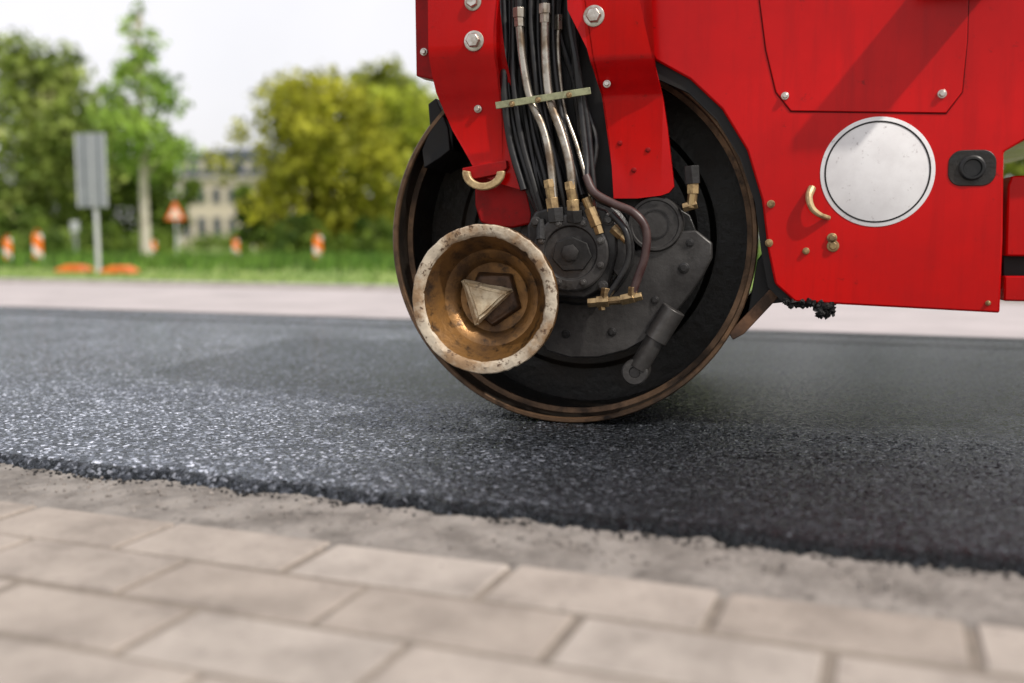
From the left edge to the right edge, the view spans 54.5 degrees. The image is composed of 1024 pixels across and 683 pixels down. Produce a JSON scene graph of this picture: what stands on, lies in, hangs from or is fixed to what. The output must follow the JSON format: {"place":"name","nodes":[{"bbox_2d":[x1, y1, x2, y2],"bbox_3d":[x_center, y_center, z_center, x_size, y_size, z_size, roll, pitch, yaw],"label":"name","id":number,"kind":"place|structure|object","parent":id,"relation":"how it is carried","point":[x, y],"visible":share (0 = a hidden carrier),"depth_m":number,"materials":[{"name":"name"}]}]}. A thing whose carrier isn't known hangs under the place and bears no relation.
{"place":"outdoors","nodes":[
{"label":"outdoors","id":0,"kind":"place"},
{"bbox_2d":[177,148,307,247],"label":"building","id":1,"kind":"structure","parent":0,"point":[213,212],"depth_m":83.82,"materials":[{"name":"beige stone"}]},
{"bbox_2d":[182,216,191,237],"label":"window","id":2,"kind":"structure","parent":1,"relation":"in","point":[187,233],"depth_m":84.33,"materials":[{"name":"grey glass"}]},
{"bbox_2d":[196,187,206,203],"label":"window","id":3,"kind":"structure","parent":1,"relation":"in","point":[203,191],"depth_m":83.86,"materials":[{"name":"grey glass"}]},
{"bbox_2d":[197,216,207,237],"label":"window","id":4,"kind":"structure","parent":1,"relation":"in","point":[202,228],"depth_m":84.13,"materials":[{"name":"grey glass"}]},
{"bbox_2d":[211,187,221,203],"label":"window","id":5,"kind":"structure","parent":1,"relation":"in","point":[216,192],"depth_m":83.70,"materials":[{"name":"grey glass"}]},
{"bbox_2d":[212,216,222,237],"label":"window","id":6,"kind":"structure","parent":1,"relation":"in","point":[217,221],"depth_m":83.94,"materials":[{"name":"grey glass"}]},
{"bbox_2d":[226,187,235,203],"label":"window","id":7,"kind":"structure","parent":1,"relation":"in","point":[230,200],"depth_m":83.55,"materials":[{"name":"grey glass"}]},
{"bbox_2d":[227,216,237,235],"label":"window","id":8,"kind":"structure","parent":1,"relation":"in","point":[232,224],"depth_m":83.78,"materials":[{"name":"grey glass"}]},
{"bbox_2d":[0,247,761,290],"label":"grass verge","id":9,"kind":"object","parent":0,"point":[149,274],"depth_m":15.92,"materials":[{"name":"green plant"}]},
{"bbox_2d":[3,235,14,263],"bbox_3d":[-12.113,-2.214,23.899,0.412,0.682,0.280,0,6,2],"label":"traffic beacon","id":10,"kind":"object","parent":9,"relation":"on","point":[7,244],"visible":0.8,"depth_m":23.88,"materials":[{"name":"orange plastic"}]},
{"bbox_2d":[0,204,64,245],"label":"shrub","id":11,"kind":"object","parent":9,"relation":"on","point":[8,224],"visible":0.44,"depth_m":37.80,"materials":[{"name":"green plant"}]},
{"bbox_2d":[29,230,50,264],"bbox_3d":[-10.917,-2.171,22.898,0.483,0.800,0.328,1,6,6],"label":"traffic beacon","id":12,"kind":"object","parent":9,"relation":"on","point":[37,245],"visible":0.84,"depth_m":22.88,"materials":[{"name":"orange plastic"}]},
{"bbox_2d":[0,26,135,252],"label":"tree","id":13,"kind":"object","parent":9,"relation":"on","point":[50,84],"visible":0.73,"depth_m":40.26,"materials":[{"name":"green plant"}]},
{"bbox_2d":[55,265,93,271],"bbox_3d":[-7.858,-1.314,17.859,0.541,0.120,0.400,0,6,0],"label":"sign foot","id":14,"kind":"object","parent":9,"relation":"on","point":[75,268],"visible":0.98,"depth_m":17.66},
{"bbox_2d":[70,221,78,250],"bbox_3d":[-14.392,-3.373,32.817,0.260,1.190,0.100,0,6,0],"label":"marker post","id":15,"kind":"object","parent":9,"relation":"on","point":[74,227],"visible":0.92,"depth_m":32.73,"materials":[{"name":"white plastic"}]},
{"bbox_2d":[74,133,107,271],"bbox_3d":[-7.301,-2.410,17.381,0.554,2.408,0.117,1,6,8],"label":"traffic sign","id":16,"kind":"object","parent":9,"relation":"on","point":[91,169],"visible":0.98,"depth_m":17.28,"materials":[{"name":"grey metal"}]},
{"bbox_2d":[12,105,183,251],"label":"tree","id":17,"kind":"object","parent":9,"relation":"on","point":[120,198],"visible":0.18,"depth_m":47.28,"materials":[{"name":"green plant"}]},
{"bbox_2d":[73,221,140,253],"bbox_3d":[-14.901,-3.808,36.752,2.179,1.336,1.739,3,7,30],"label":"shrub","id":18,"kind":"object","parent":9,"relation":"on","point":[112,233],"visible":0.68,"depth_m":36.38,"materials":[{"name":"green plant"}]},
{"bbox_2d":[99,266,138,272],"bbox_3d":[-6.774,-1.243,17.162,0.554,0.120,0.400,0,6,0],"label":"sign foot","id":19,"kind":"object","parent":9,"relation":"on","point":[122,269],"visible":0.95,"depth_m":16.97},
{"bbox_2d":[79,0,205,255],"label":"tree","id":20,"kind":"object","parent":9,"relation":"on","point":[129,118],"visible":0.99,"depth_m":27.16,"materials":[{"name":"green plant"}]},
{"bbox_2d":[151,239,155,251],"bbox_3d":[-11.830,-3.079,32.857,0.353,0.585,0.240,0,6,2],"label":"traffic beacon","id":21,"kind":"object","parent":9,"relation":"on","point":[153,244],"visible":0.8,"depth_m":32.84,"materials":[{"name":"orange plastic"}]},
{"bbox_2d":[125,143,206,245],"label":"tree","id":22,"kind":"object","parent":9,"relation":"on","point":[160,203],"visible":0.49,"depth_m":45.16,"materials":[{"name":"green plant"}]},
{"bbox_2d":[165,202,185,253],"bbox_3d":[-10.406,-3.445,30.828,0.632,1.737,0.084,0,6,0],"label":"warning sign","id":23,"kind":"object","parent":9,"relation":"on","point":[175,213],"visible":0.92,"depth_m":30.74,"materials":[{"name":"orange metal"}]},
{"bbox_2d":[232,237,238,255],"bbox_3d":[-8.291,-2.804,29.870,0.388,0.644,0.264,0,6,-3],"label":"traffic beacon","id":24,"kind":"object","parent":9,"relation":"on","point":[235,244],"visible":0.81,"depth_m":29.85,"materials":[{"name":"orange plastic"}]},
{"bbox_2d":[230,184,267,254],"bbox_3d":[-9.462,-4.353,35.806,1.346,2.774,1.298,-2,6,-16],"label":"shrub","id":25,"kind":"object","parent":9,"relation":"on","point":[246,238],"visible":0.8,"depth_m":35.52,"materials":[{"name":"green plant"}]},
{"bbox_2d":[257,211,324,255],"bbox_3d":[-7.712,-3.767,34.966,2.373,1.615,1.982,0,6,0],"label":"shrub","id":26,"kind":"object","parent":9,"relation":"on","point":[304,220],"visible":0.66,"depth_m":34.52,"materials":[{"name":"green plant"}]},
{"bbox_2d":[199,60,410,253],"bbox_3d":[-7.309,-6.682,37.382,7.754,7.624,6.412,2,6,21],"label":"tree","id":27,"kind":"object","parent":9,"relation":"on","point":[313,133],"visible":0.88,"depth_m":36.28,"materials":[{"name":"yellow plant"}]},
{"bbox_2d":[313,233,321,262],"bbox_3d":[-4.760,-2.294,24.393,0.447,0.741,0.304,1,6,7],"label":"traffic beacon","id":28,"kind":"object","parent":9,"relation":"on","point":[317,241],"visible":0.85,"depth_m":24.37,"materials":[{"name":"orange plastic"}]},
{"bbox_2d":[338,215,392,254],"bbox_3d":[-4.614,-3.677,34.806,2.766,1.539,2.498,0,6,0],"label":"shrub","id":29,"kind":"object","parent":9,"relation":"on","point":[364,224],"visible":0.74,"depth_m":34.12,"materials":[{"name":"green plant"}]},
{"bbox_2d":[335,52,422,236],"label":"tree","id":30,"kind":"object","parent":9,"relation":"on","point":[381,75],"visible":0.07,"depth_m":48.74,"materials":[{"name":"green plant"}]},
{"bbox_2d":[0,221,760,256],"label":"undergrowth","id":31,"kind":"object","parent":9,"relation":"on","point":[53,242],"visible":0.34,"depth_m":34.61,"materials":[{"name":"green plant"}]},
{"bbox_2d":[344,79,438,251],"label":"tree","id":32,"kind":"object","parent":9,"relation":"on","point":[410,107],"visible":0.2,"depth_m":40.22,"materials":[{"name":"green plant"}]},
{"bbox_2d":[1003,159,1023,178],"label":"tree","id":33,"kind":"object","parent":9,"relation":"on","point":[1015,168],"visible":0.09,"depth_m":44.05,"materials":[{"name":"green plant"}]},
{"bbox_2d":[0,0,1007,240],"label":"sky","id":34,"kind":"structure","parent":0,"point":[222,49],"materials":[{"name":"white"}]},
{"bbox_2d":[0,307,1023,577],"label":"asphalt road","id":35,"kind":"structure","parent":0,"point":[878,447],"depth_m":3.11,"materials":[{"name":"black asphalt"}]},
{"bbox_2d":[0,306,1023,347],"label":"road seam","id":36,"kind":"object","parent":35,"relation":"on","point":[414,326],"visible":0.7,"depth_m":7.21,"materials":[{"name":"black asphalt"}]},
{"bbox_2d":[393,0,1023,422],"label":"road roller","id":37,"kind":"object","parent":35,"relation":"on","point":[597,200],"visible":1,"depth_m":3.03,"materials":[{"name":"red metal"}]},
{"bbox_2d":[0,501,1023,682],"bbox_3d":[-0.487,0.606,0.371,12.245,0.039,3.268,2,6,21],"label":"pavement","id":38,"kind":"structure","parent":0,"point":[247,649],"depth_m":1.63,"materials":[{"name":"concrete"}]},
{"bbox_2d":[0,283,1023,337],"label":"old road","id":39,"kind":"structure","parent":0,"point":[1006,320],"depth_m":9.07,"materials":[{"name":"grey asphalt"}]},
{"label":"ground","id":40,"kind":"structure","parent":0,"visible":0},
{"bbox_2d":[0,463,1023,629],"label":"gutter","id":41,"kind":"object","parent":40,"relation":"on","point":[998,604],"visible":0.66,"depth_m":2.04,"materials":[{"name":"grey concrete"}]},
{"bbox_2d":[0,463,1023,578],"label":"asphalt crumbs","id":42,"kind":"object","parent":41,"relation":"on","point":[644,535],"visible":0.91,"depth_m":2.20,"materials":[{"name":"black asphalt"}]},
{"bbox_2d":[7,471,1023,616],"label":"gutter grit","id":43,"kind":"object","parent":41,"relation":"on","point":[839,574],"visible":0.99,"depth_m":2.06,"materials":[{"name":"grey gravel"}]},
{"bbox_2d":[0,278,1023,303],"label":"kerb","id":44,"kind":"structure","parent":40,"relation":"on","point":[222,284],"depth_m":12.96,"materials":[{"name":"concrete"}]}
]}

